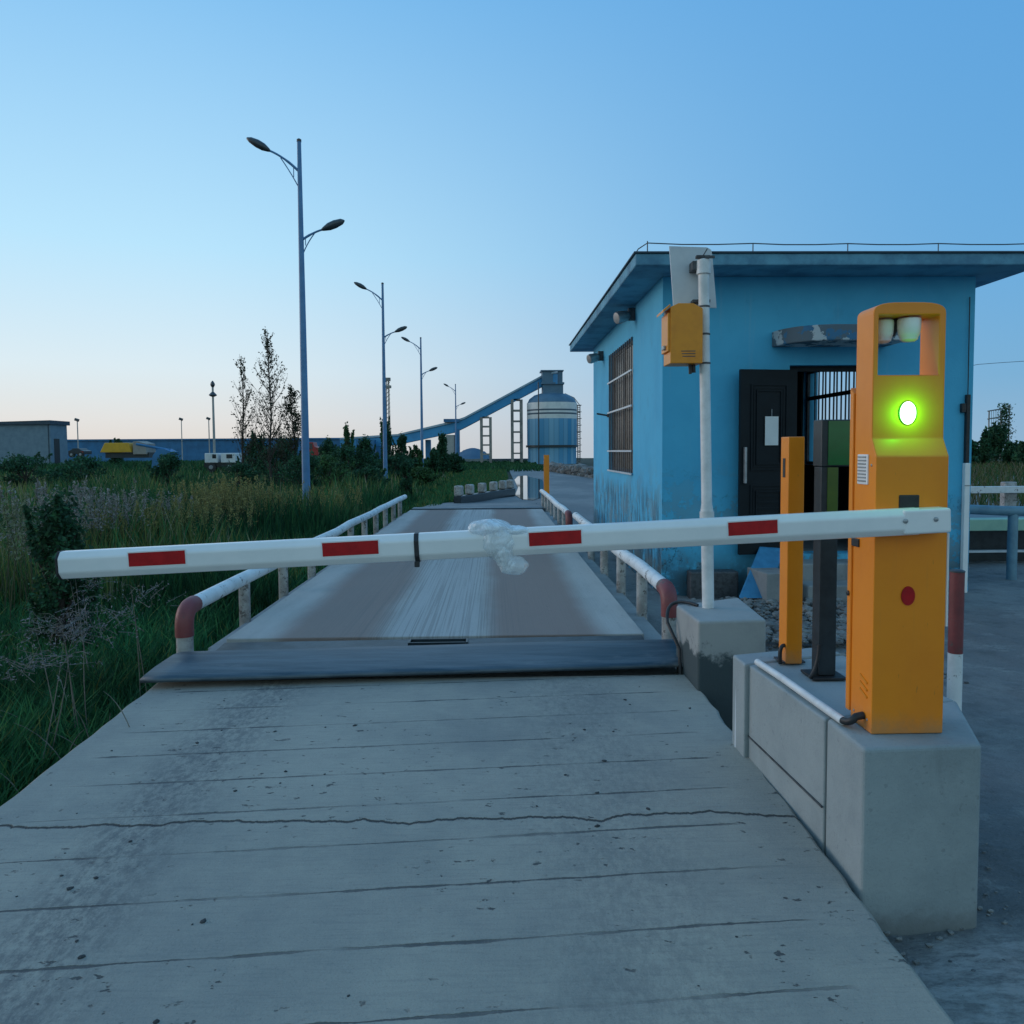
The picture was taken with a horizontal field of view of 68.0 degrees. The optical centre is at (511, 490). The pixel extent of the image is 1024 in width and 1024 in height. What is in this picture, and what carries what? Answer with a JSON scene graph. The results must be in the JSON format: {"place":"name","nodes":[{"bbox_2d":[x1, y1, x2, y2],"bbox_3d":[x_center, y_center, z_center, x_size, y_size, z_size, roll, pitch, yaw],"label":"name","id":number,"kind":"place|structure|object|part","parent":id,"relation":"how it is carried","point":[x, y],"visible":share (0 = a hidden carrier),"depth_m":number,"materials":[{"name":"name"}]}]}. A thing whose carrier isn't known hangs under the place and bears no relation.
{"place":"outdoors","nodes":[
{"label":"outdoors","id":0,"kind":"place"},
{"bbox_2d":[460,448,488,458],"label":"hill","id":1,"kind":"structure","parent":0,"point":[471,453],"depth_m":265.45,"materials":[{"name":"blue"}]},
{"bbox_2d":[0,675,953,1023],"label":"approach ramp","id":2,"kind":"structure","parent":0,"point":[414,855],"depth_m":2.71,"materials":[{"name":"concrete"}]},
{"bbox_2d":[15,686,737,1023],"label":"mud clods","id":3,"kind":"object","parent":2,"relation":"on","point":[202,921],"visible":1,"depth_m":2.69,"materials":[{"name":"brown soil"}]},
{"bbox_2d":[0,0,1023,458],"label":"sky","id":4,"kind":"structure","parent":0,"point":[495,165],"materials":[{"name":"blue"}]},
{"bbox_2d":[213,458,1001,644],"bbox_3d":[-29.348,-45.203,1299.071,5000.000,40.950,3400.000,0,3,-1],"label":"ground","id":5,"kind":"structure","parent":0,"point":[588,461],"depth_m":174.30,"materials":[{"name":"soil"}]},
{"bbox_2d":[0,451,66,491],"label":"shrub","id":6,"kind":"object","parent":5,"relation":"on","point":[14,464],"visible":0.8,"depth_m":35.31,"materials":[{"name":"green plant"}]},
{"bbox_2d":[0,420,69,464],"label":"grey building","id":7,"kind":"structure","parent":5,"relation":"on","point":[44,438],"depth_m":93.50,"materials":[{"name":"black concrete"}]},
{"bbox_2d":[54,439,59,463],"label":"door","id":8,"kind":"structure","parent":7,"relation":"in","point":[56,441],"depth_m":94.96,"materials":[{"name":"grey metal"}]},
{"bbox_2d":[22,486,103,652],"bbox_3d":[-4.314,0.824,7.217,0.669,1.741,0.790,-3,4,-45],"label":"shrub","id":9,"kind":"object","parent":5,"relation":"on","point":[58,523],"visible":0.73,"depth_m":7.08,"materials":[{"name":"green plant"}]},
{"bbox_2d":[74,418,79,447],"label":"lamp post","id":10,"kind":"object","parent":5,"relation":"on","point":[76,419],"visible":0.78,"depth_m":147.65,"materials":[{"name":"grey metal"}]},
{"bbox_2d":[45,455,113,483],"bbox_3d":[-22.485,-0.829,38.971,3.866,2.015,3.478,0,3,-1],"label":"shrub","id":11,"kind":"object","parent":5,"relation":"on","point":[89,463],"visible":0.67,"depth_m":39.41,"materials":[{"name":"green plant"}]},
{"bbox_2d":[68,448,91,456],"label":"parked car","id":12,"kind":"object","parent":5,"relation":"on","point":[77,451],"visible":0.94,"depth_m":78.89,"materials":[{"name":"grey metal"}]},
{"bbox_2d":[0,577,182,792],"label":"dead weed stems","id":13,"kind":"object","parent":5,"relation":"on","point":[72,634],"visible":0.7,"depth_m":4.87,"materials":[{"name":"brown plant"}]},
{"bbox_2d":[0,575,185,696],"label":"dead weeds","id":14,"kind":"object","parent":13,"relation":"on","point":[68,633],"visible":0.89,"depth_m":4.88,"materials":[{"name":"brown plant"}]},
{"bbox_2d":[109,438,124,465],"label":"tree","id":15,"kind":"object","parent":5,"relation":"on","point":[118,460],"visible":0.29,"depth_m":88.58,"materials":[{"name":"green plant"}]},
{"bbox_2d":[100,441,155,457],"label":"tipper truck","id":16,"kind":"object","parent":5,"relation":"on","point":[110,450],"visible":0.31,"depth_m":69.31,"materials":[{"name":"yellow paint"}]},
{"bbox_2d":[136,443,177,472],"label":"blue hopper","id":17,"kind":"object","parent":5,"relation":"on","point":[159,451],"visible":0.41,"depth_m":54.41,"materials":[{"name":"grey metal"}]},
{"bbox_2d":[147,451,193,487],"bbox_3d":[-13.417,-0.464,29.684,1.557,2.161,2.278,0,3,-1],"label":"shrub","id":18,"kind":"object","parent":5,"relation":"on","point":[168,463],"visible":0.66,"depth_m":29.46,"materials":[{"name":"green plant"}]},
{"bbox_2d":[179,417,182,459],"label":"lamp post","id":19,"kind":"object","parent":5,"relation":"on","point":[181,419],"visible":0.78,"depth_m":162.95,"materials":[{"name":"grey metal"}]},
{"bbox_2d":[0,474,363,630],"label":"reed stems","id":20,"kind":"object","parent":5,"relation":"on","point":[91,536],"visible":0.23,"depth_m":11.85,"materials":[{"name":"plant"}]},
{"bbox_2d":[0,473,362,559],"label":"reed plumes","id":21,"kind":"object","parent":20,"relation":"attached to","point":[213,500],"visible":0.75,"depth_m":12.79,"materials":[{"name":"beige plant"}]},
{"bbox_2d":[206,417,210,452],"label":"lamp post","id":22,"kind":"object","parent":5,"relation":"on","point":[208,418],"visible":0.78,"depth_m":163.13,"materials":[{"name":"grey metal"}]},
{"bbox_2d":[209,381,216,452],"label":"light mast","id":23,"kind":"object","parent":5,"relation":"on","point":[212,394],"visible":0.95,"depth_m":162.77,"materials":[{"name":"grey metal"}]},
{"bbox_2d":[0,500,426,805],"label":"grass","id":24,"kind":"structure","parent":5,"relation":"on","point":[114,676],"depth_m":6.27,"materials":[{"name":"green plant"}]},
{"bbox_2d":[67,438,381,461],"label":"boundary wall","id":25,"kind":"structure","parent":5,"relation":"on","point":[195,449],"depth_m":168.12,"materials":[{"name":"blue metal"}]},
{"bbox_2d":[204,453,244,471],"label":"white truck","id":26,"kind":"object","parent":5,"relation":"on","point":[212,461],"visible":0.73,"depth_m":59.45,"materials":[{"name":"paint"}]},
{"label":"window","id":27,"kind":"part","parent":26,"relation":"part of","materials":[{"name":"black glass"}]},
{"bbox_2d":[0,463,457,614],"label":"tall grass","id":28,"kind":"structure","parent":5,"relation":"on","point":[298,526],"depth_m":15.66,"materials":[{"name":"green plant"}]},
{"bbox_2d":[210,460,262,498],"bbox_3d":[-9.338,-0.173,25.847,1.835,1.779,1.907,2,4,40],"label":"shrub","id":29,"kind":"object","parent":5,"relation":"on","point":[243,468],"visible":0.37,"depth_m":25.85,"materials":[{"name":"green plant"}]},
{"bbox_2d":[229,354,266,465],"bbox_3d":[-10.996,-2.620,31.735,1.470,6.070,1.706,-2,3,-22],"label":"poplar tree","id":30,"kind":"object","parent":5,"relation":"on","point":[242,430],"visible":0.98,"depth_m":31.55,"materials":[{"name":"green plant"}]},
{"bbox_2d":[237,429,273,479],"bbox_3d":[-11.856,-1.310,35.665,1.488,3.209,1.510,1,3,28],"label":"shrub","id":31,"kind":"object","parent":5,"relation":"on","point":[254,448],"visible":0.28,"depth_m":35.43,"materials":[{"name":"green plant"}]},
{"bbox_2d":[247,329,296,490],"bbox_3d":[-10.153,-3.153,31.573,1.800,7.278,2.476,-2,4,-34],"label":"poplar tree","id":32,"kind":"object","parent":5,"relation":"on","point":[267,408],"visible":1,"depth_m":31.58,"materials":[{"name":"green plant"}]},
{"bbox_2d":[0,458,543,475],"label":"scrub","id":33,"kind":"object","parent":5,"relation":"on","point":[526,465],"visible":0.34,"depth_m":69.53,"materials":[{"name":"green plant"}]},
{"bbox_2d":[245,444,300,489],"bbox_3d":[-10.415,-0.854,33.810,3.049,2.473,3.605,0,3,-1],"label":"shrub","id":34,"kind":"object","parent":5,"relation":"on","point":[263,468],"visible":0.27,"depth_m":33.27,"materials":[{"name":"green plant"}]},
{"bbox_2d":[266,435,301,479],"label":"shrub","id":35,"kind":"object","parent":5,"relation":"on","point":[288,452],"visible":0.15,"depth_m":37.36,"materials":[{"name":"green plant"}]},
{"bbox_2d":[269,384,301,489],"bbox_3d":[-9.514,-2.064,32.601,1.644,4.986,2.008,-1,3,-10],"label":"poplar tree","id":36,"kind":"object","parent":5,"relation":"on","point":[291,409],"visible":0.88,"depth_m":32.54,"materials":[{"name":"green plant"}]},
{"bbox_2d":[246,137,344,501],"bbox_3d":[-5.858,-4.486,20.868,2.616,10.190,0.243,0,3,-1],"label":"street lamp","id":37,"kind":"object","parent":5,"relation":"on","point":[328,226],"visible":0.99,"depth_m":20.77,"materials":[{"name":"grey metal"}]},
{"bbox_2d":[275,450,327,496],"bbox_3d":[-7.496,-0.357,26.858,1.705,2.131,1.878,-2,3,-30],"label":"shrub","id":38,"kind":"object","parent":5,"relation":"on","point":[293,475],"visible":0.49,"depth_m":26.60,"materials":[{"name":"green plant"}]},
{"bbox_2d":[309,442,318,459],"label":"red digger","id":39,"kind":"object","parent":5,"relation":"on","point":[313,446],"visible":0.27,"depth_m":74.47,"materials":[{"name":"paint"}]},
{"bbox_2d":[316,435,343,475],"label":"shrub","id":40,"kind":"object","parent":5,"relation":"on","point":[327,448],"visible":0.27,"depth_m":45.44,"materials":[{"name":"green plant"}]},
{"bbox_2d":[300,451,363,493],"bbox_3d":[-7.185,-0.498,29.733,2.662,2.054,2.240,0,3,-1],"label":"shrub","id":41,"kind":"object","parent":5,"relation":"on","point":[329,464],"visible":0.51,"depth_m":29.67,"materials":[{"name":"green plant"}]},
{"bbox_2d":[336,421,356,470],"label":"shrub","id":42,"kind":"object","parent":5,"relation":"on","point":[347,437],"visible":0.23,"depth_m":49.50,"materials":[{"name":"green plant"}]},
{"bbox_2d":[327,444,382,479],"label":"shrub","id":43,"kind":"object","parent":5,"relation":"on","point":[344,452],"visible":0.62,"depth_m":43.60,"materials":[{"name":"green plant"}]},
{"bbox_2d":[351,434,379,469],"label":"shrub","id":44,"kind":"object","parent":5,"relation":"on","point":[365,444],"visible":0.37,"depth_m":47.48,"materials":[{"name":"green plant"}]},
{"bbox_2d":[348,462,390,491],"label":"shrub","id":45,"kind":"object","parent":5,"relation":"on","point":[367,472],"visible":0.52,"depth_m":32.85,"materials":[{"name":"green plant"}]},
{"bbox_2d":[354,282,406,477],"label":"street lamp","id":46,"kind":"object","parent":5,"relation":"on","point":[362,286],"visible":0.99,"depth_m":40.80,"materials":[{"name":"grey metal"}]},
{"bbox_2d":[377,416,393,468],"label":"tree","id":47,"kind":"object","parent":5,"relation":"on","point":[390,451],"visible":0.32,"depth_m":51.58,"materials":[{"name":"green plant"}]},
{"bbox_2d":[386,378,390,430],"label":"lattice mast","id":48,"kind":"object","parent":5,"relation":"on","point":[388,387],"visible":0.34,"depth_m":118.98,"materials":[{"name":"grey metal"}]},
{"bbox_2d":[372,453,418,479],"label":"shrub","id":49,"kind":"object","parent":5,"relation":"on","point":[396,461],"visible":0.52,"depth_m":45.55,"materials":[{"name":"green plant"}]},
{"bbox_2d":[392,433,411,470],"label":"shrub","id":50,"kind":"object","parent":5,"relation":"on","point":[400,448],"visible":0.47,"depth_m":49.75,"materials":[{"name":"green plant"}]},
{"bbox_2d":[399,460,412,495],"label":"shrub","id":51,"kind":"object","parent":5,"relation":"on","point":[406,480],"visible":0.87,"depth_m":29.83,"materials":[{"name":"green plant"}]},
{"bbox_2d":[139,506,682,682],"bbox_3d":[-0.679,1.122,11.568,3.460,0.786,13.986,0,3,-1],"label":"weighbridge","id":52,"kind":"object","parent":5,"relation":"on","point":[562,614],"visible":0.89,"depth_m":6.05,"materials":[{"name":"concrete"}]},
{"bbox_2d":[175,495,406,652],"bbox_3d":[-2.427,0.797,11.765,0.132,0.739,13.083,0,3,-1],"label":"guard rail","id":53,"kind":"object","parent":52,"relation":"attached to","point":[189,608],"visible":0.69,"depth_m":6.51,"materials":[{"name":"white metal"}]},
{"bbox_2d":[408,444,425,468],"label":"shrub","id":54,"kind":"object","parent":5,"relation":"on","point":[416,452],"visible":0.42,"depth_m":51.70,"materials":[{"name":"green plant"}]},
{"bbox_2d":[401,337,437,466],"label":"street lamp","id":55,"kind":"object","parent":5,"relation":"on","point":[421,395],"visible":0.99,"depth_m":55.50,"materials":[{"name":"grey metal"}]},
{"bbox_2d":[399,466,442,486],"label":"shrub","id":56,"kind":"object","parent":5,"relation":"on","point":[422,474],"visible":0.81,"depth_m":39.63,"materials":[{"name":"green plant"}]},
{"bbox_2d":[424,447,440,473],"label":"shrub","id":57,"kind":"object","parent":5,"relation":"on","point":[432,462],"visible":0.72,"depth_m":53.56,"materials":[{"name":"green plant"}]},
{"bbox_2d":[377,468,508,523],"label":"verge grass","id":58,"kind":"structure","parent":5,"relation":"on","point":[443,492],"depth_m":35.80,"materials":[{"name":"green plant"}]},
{"bbox_2d":[436,431,451,473],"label":"tree","id":59,"kind":"object","parent":5,"relation":"on","point":[441,447],"visible":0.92,"depth_m":59.61,"materials":[{"name":"green plant"}]},
{"bbox_2d":[340,371,557,462],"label":"conveyor","id":60,"kind":"object","parent":5,"relation":"on","point":[480,414],"visible":0.78,"depth_m":149.08,"materials":[{"name":"blue metal"}]},
{"bbox_2d":[444,452,465,472],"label":"shrub","id":61,"kind":"object","parent":5,"relation":"on","point":[457,459],"visible":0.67,"depth_m":61.55,"materials":[{"name":"green plant"}]},
{"bbox_2d":[444,384,465,453],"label":"street lamp","id":62,"kind":"object","parent":5,"relation":"on","point":[455,418],"visible":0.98,"depth_m":92.51,"materials":[{"name":"grey metal"}]},
{"bbox_2d":[424,502,543,510],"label":"departure ramp","id":63,"kind":"structure","parent":5,"relation":"on","point":[481,504],"depth_m":21.67,"materials":[{"name":"grey concrete"}]},
{"bbox_2d":[454,480,514,502],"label":"kerb wall","id":64,"kind":"structure","parent":5,"relation":"on","point":[506,488],"depth_m":25.40,"materials":[{"name":"grey concrete"}]},
{"bbox_2d":[487,458,527,460],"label":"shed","id":65,"kind":"structure","parent":5,"relation":"on","point":[518,459],"depth_m":189.79,"materials":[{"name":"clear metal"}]},
{"bbox_2d":[526,370,581,463],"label":"silo","id":66,"kind":"object","parent":5,"relation":"on","point":[552,420],"visible":0.95,"depth_m":145.88,"materials":[{"name":"paint"}]},
{"bbox_2d":[540,489,572,524],"bbox_3d":[0.899,0.517,16.843,0.131,0.724,7.663,0,3,-1],"label":"guard rail","id":67,"kind":"object","parent":5,"relation":"on","point":[561,514],"visible":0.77,"depth_m":15.62,"materials":[{"name":"white metal"}]},
{"bbox_2d":[549,461,593,477],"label":"stone wall","id":68,"kind":"structure","parent":5,"relation":"on","point":[581,470],"depth_m":50.51,"materials":[{"name":"grey stone"}]},
{"bbox_2d":[572,512,677,667],"bbox_3d":[1.096,0.905,8.831,0.131,0.778,6.513,0,3,-1],"label":"guard rail","id":69,"kind":"object","parent":5,"relation":"on","point":[664,587],"visible":0.61,"depth_m":6.64,"materials":[{"name":"white metal"}]},
{"bbox_2d":[676,598,765,730],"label":"concrete block","id":70,"kind":"structure","parent":5,"relation":"on","point":[712,642],"depth_m":4.48,"materials":[{"name":"grey concrete"}]},
{"bbox_2d":[665,600,698,674],"bbox_3d":[1.056,0.961,4.871,0.210,0.484,0.200,-3,4,-45],"label":"power cable","id":71,"kind":"object","parent":70,"relation":"hanging from","point":[672,632],"visible":0.96,"depth_m":4.85,"materials":[{"name":"black rubber"}]},
{"bbox_2d":[669,246,716,608],"bbox_3d":[1.152,-0.396,4.788,0.303,2.286,0.142,0,3,-1],"label":"camera pole","id":72,"kind":"object","parent":70,"relation":"on","point":[692,275],"visible":0.82,"depth_m":4.76,"materials":[{"name":"white metal"}]},
{"bbox_2d":[657,303,702,373],"bbox_3d":[1.047,-0.937,4.749,0.245,0.426,0.191,0,3,-1],"label":"junction box","id":73,"kind":"object","parent":72,"relation":"attached to","point":[682,336],"visible":1,"depth_m":4.66,"materials":[{"name":"paint"}]},
{"bbox_2d":[661,313,669,354],"bbox_3d":[0.952,-0.975,4.745,0.031,0.234,0.173,0,3,-1],"label":"door","id":74,"kind":"structure","parent":73,"relation":"in","point":[665,345],"depth_m":4.71,"materials":[{"name":"paint"}]},
{"bbox_2d":[732,648,980,935],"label":"concrete block","id":75,"kind":"structure","parent":5,"relation":"on","point":[890,823],"depth_m":2.62,"materials":[{"name":"grey concrete"}]},
{"bbox_2d":[55,302,950,733],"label":"barrier gate","id":76,"kind":"structure","parent":75,"relation":"on","point":[893,524],"depth_m":2.66,"materials":[{"name":"orange metal"}]},
{"bbox_2d":[468,519,528,574],"bbox_3d":[-0.045,0.192,2.584,0.209,0.191,0.120,0,3,-1],"label":"plastic wrap","id":77,"kind":"object","parent":76,"relation":"attached to","point":[501,550],"visible":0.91,"depth_m":2.54,"materials":[{"name":"white"}]},
{"bbox_2d":[845,388,855,709],"bbox_3d":[1.392,0.223,2.833,0.269,1.205,0.030,0,3,-1],"label":"service door","id":78,"kind":"structure","parent":76,"relation":"in","point":[853,390],"depth_m":2.83,"materials":[{"name":"orange paint"}]},
{"bbox_2d":[774,437,804,663],"bbox_3d":[1.312,0.283,3.589,0.132,1.067,0.110,0,3,-1],"label":"orange post","id":79,"kind":"object","parent":75,"relation":"on","point":[791,559],"visible":1,"depth_m":3.55,"materials":[{"name":"metal"}]},
{"bbox_2d":[734,659,864,746],"bbox_3d":[1.175,1.095,3.231,0.070,0.641,0.992,-1,3,-7],"label":"cable conduit","id":80,"kind":"object","parent":75,"relation":"on","point":[852,719],"visible":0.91,"depth_m":3.03,"materials":[{"name":"white paint"}]},
{"bbox_2d":[801,419,849,680],"bbox_3d":[1.389,0.262,3.357,0.191,1.142,0.140,0,3,-1],"label":"signal post","id":81,"kind":"object","parent":75,"relation":"on","point":[831,442],"visible":0.85,"depth_m":3.33,"materials":[{"name":"grey metal"}]},
{"bbox_2d":[947,569,964,710],"bbox_3d":[2.636,0.989,4.515,0.084,1.040,0.084,0,3,-1],"label":"bollard","id":82,"kind":"object","parent":5,"relation":"on","point":[955,632],"visible":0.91,"depth_m":4.48,"materials":[{"name":"metal"}]},
{"bbox_2d":[971,440,979,464],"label":"conifer tree","id":83,"kind":"object","parent":5,"relation":"on","point":[975,452],"visible":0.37,"depth_m":64.25,"materials":[{"name":"green plant"}]},
{"bbox_2d":[978,426,991,463],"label":"conifer tree","id":84,"kind":"object","parent":5,"relation":"on","point":[984,456],"visible":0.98,"depth_m":60.62,"materials":[{"name":"green plant"}]},
{"bbox_2d":[970,505,1023,579],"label":"pipe barrier","id":85,"kind":"object","parent":5,"relation":"on","point":[1013,513],"visible":0.49,"depth_m":9.56,"materials":[{"name":"metal"}]},
{"bbox_2d":[970,482,1023,505],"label":"white fence","id":86,"kind":"object","parent":5,"relation":"on","point":[1008,491],"visible":0.15,"depth_m":16.78,"materials":[{"name":"paint"}]},
{"bbox_2d":[987,421,1008,461],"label":"conifer tree","id":87,"kind":"object","parent":5,"relation":"on","point":[998,438],"visible":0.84,"depth_m":66.50,"materials":[{"name":"green plant"}]},
{"bbox_2d":[987,403,1015,457],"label":"wiry mast","id":88,"kind":"object","parent":5,"relation":"on","point":[1003,412],"visible":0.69,"depth_m":72.76,"materials":[{"name":"grey metal"}]},
{"bbox_2d":[1001,440,1018,463],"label":"conifer tree","id":89,"kind":"object","parent":5,"relation":"on","point":[1008,451],"visible":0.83,"depth_m":62.72,"materials":[{"name":"green plant"}]},
{"bbox_2d":[1011,441,1023,465],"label":"conifer tree","id":90,"kind":"object","parent":5,"relation":"on","point":[1018,455],"visible":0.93,"depth_m":58.70,"materials":[{"name":"green plant"}]},
{"bbox_2d":[480,470,1021,524],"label":"road","id":91,"kind":"structure","parent":0,"point":[573,493],"depth_m":29.84,"materials":[{"name":"concrete"}]},
{"bbox_2d":[515,476,543,499],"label":"puddle","id":92,"kind":"object","parent":91,"relation":"on","point":[529,488],"visible":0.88,"depth_m":33.84,"materials":[{"name":"blue liquid"}]},
{"bbox_2d":[544,455,548,493],"bbox_3d":[1.144,-0.406,25.164,0.210,1.520,0.180,0,3,-1],"label":"orange post","id":93,"kind":"object","parent":91,"relation":"on","point":[546,473],"visible":0.76,"depth_m":25.07,"materials":[{"name":"metal"}]},
{"bbox_2d":[586,551,1023,1023],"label":"yard road","id":94,"kind":"structure","parent":0,"point":[991,990],"depth_m":3.53,"materials":[{"name":"concrete"}]},
{"bbox_2d":[687,569,737,598],"bbox_3d":[2.255,1.077,8.546,0.540,0.350,0.190,0,3,-1],"label":"brick pile","id":95,"kind":"object","parent":94,"relation":"on","point":[725,582],"visible":0.52,"depth_m":8.45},
{"bbox_2d":[747,567,779,607],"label":"concrete slab","id":96,"kind":"structure","parent":94,"relation":"on","point":[767,580],"depth_m":7.96,"materials":[{"name":"grey concrete"}]},
{"bbox_2d":[569,241,1023,606],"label":"guard booth","id":97,"kind":"object","parent":94,"relation":"on","point":[783,329],"visible":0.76,"depth_m":8.56,"materials":[{"name":"paint"}]},
{"bbox_2d":[607,337,632,474],"bbox_3d":[1.659,-1.204,11.424,0.134,1.885,2.180,0,3,-1],"label":"window","id":98,"kind":"structure","parent":97,"relation":"in","point":[622,361],"depth_m":11.29,"materials":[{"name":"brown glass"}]},
{"bbox_2d":[738,369,797,554],"bbox_3d":[2.865,-0.311,8.480,0.680,2.060,0.090,-1,3,-10],"label":"door","id":99,"kind":"structure","parent":97,"relation":"in","point":[767,397],"depth_m":8.45,"materials":[{"name":"paint"}]},
{"bbox_2d":[805,372,854,463],"bbox_3d":[5.033,-1.160,11.723,0.124,1.550,2.100,0,3,-1],"label":"window","id":100,"kind":"structure","parent":97,"relation":"in","point":[847,392],"depth_m":12.24,"materials":[{"name":"black metal"}]},
{"bbox_2d":[685,596,1020,995],"bbox_3d":[2.174,1.317,5.480,2.120,0.145,7.604,0,3,12],"label":"rubble","id":101,"kind":"object","parent":94,"relation":"on","point":[760,606],"visible":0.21,"depth_m":6.85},
{"bbox_2d":[739,547,779,597],"bbox_3d":[2.733,0.888,8.274,0.238,0.484,0.802,2,4,37],"label":"blue board","id":102,"kind":"object","parent":101,"relation":"on","point":[767,557],"visible":0.59,"depth_m":8.33,"materials":[{"name":"paint"}]},
{"bbox_2d":[969,514,1023,561],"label":"steel platform","id":103,"kind":"structure","parent":94,"relation":"on","point":[987,537],"depth_m":11.11,"materials":[{"name":"green paint"}]},
{"bbox_2d":[970,460,1023,505],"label":"dry grass","id":104,"kind":"structure","parent":0,"point":[991,473],"depth_m":33.55,"materials":[{"name":"green plant"}]}
]}

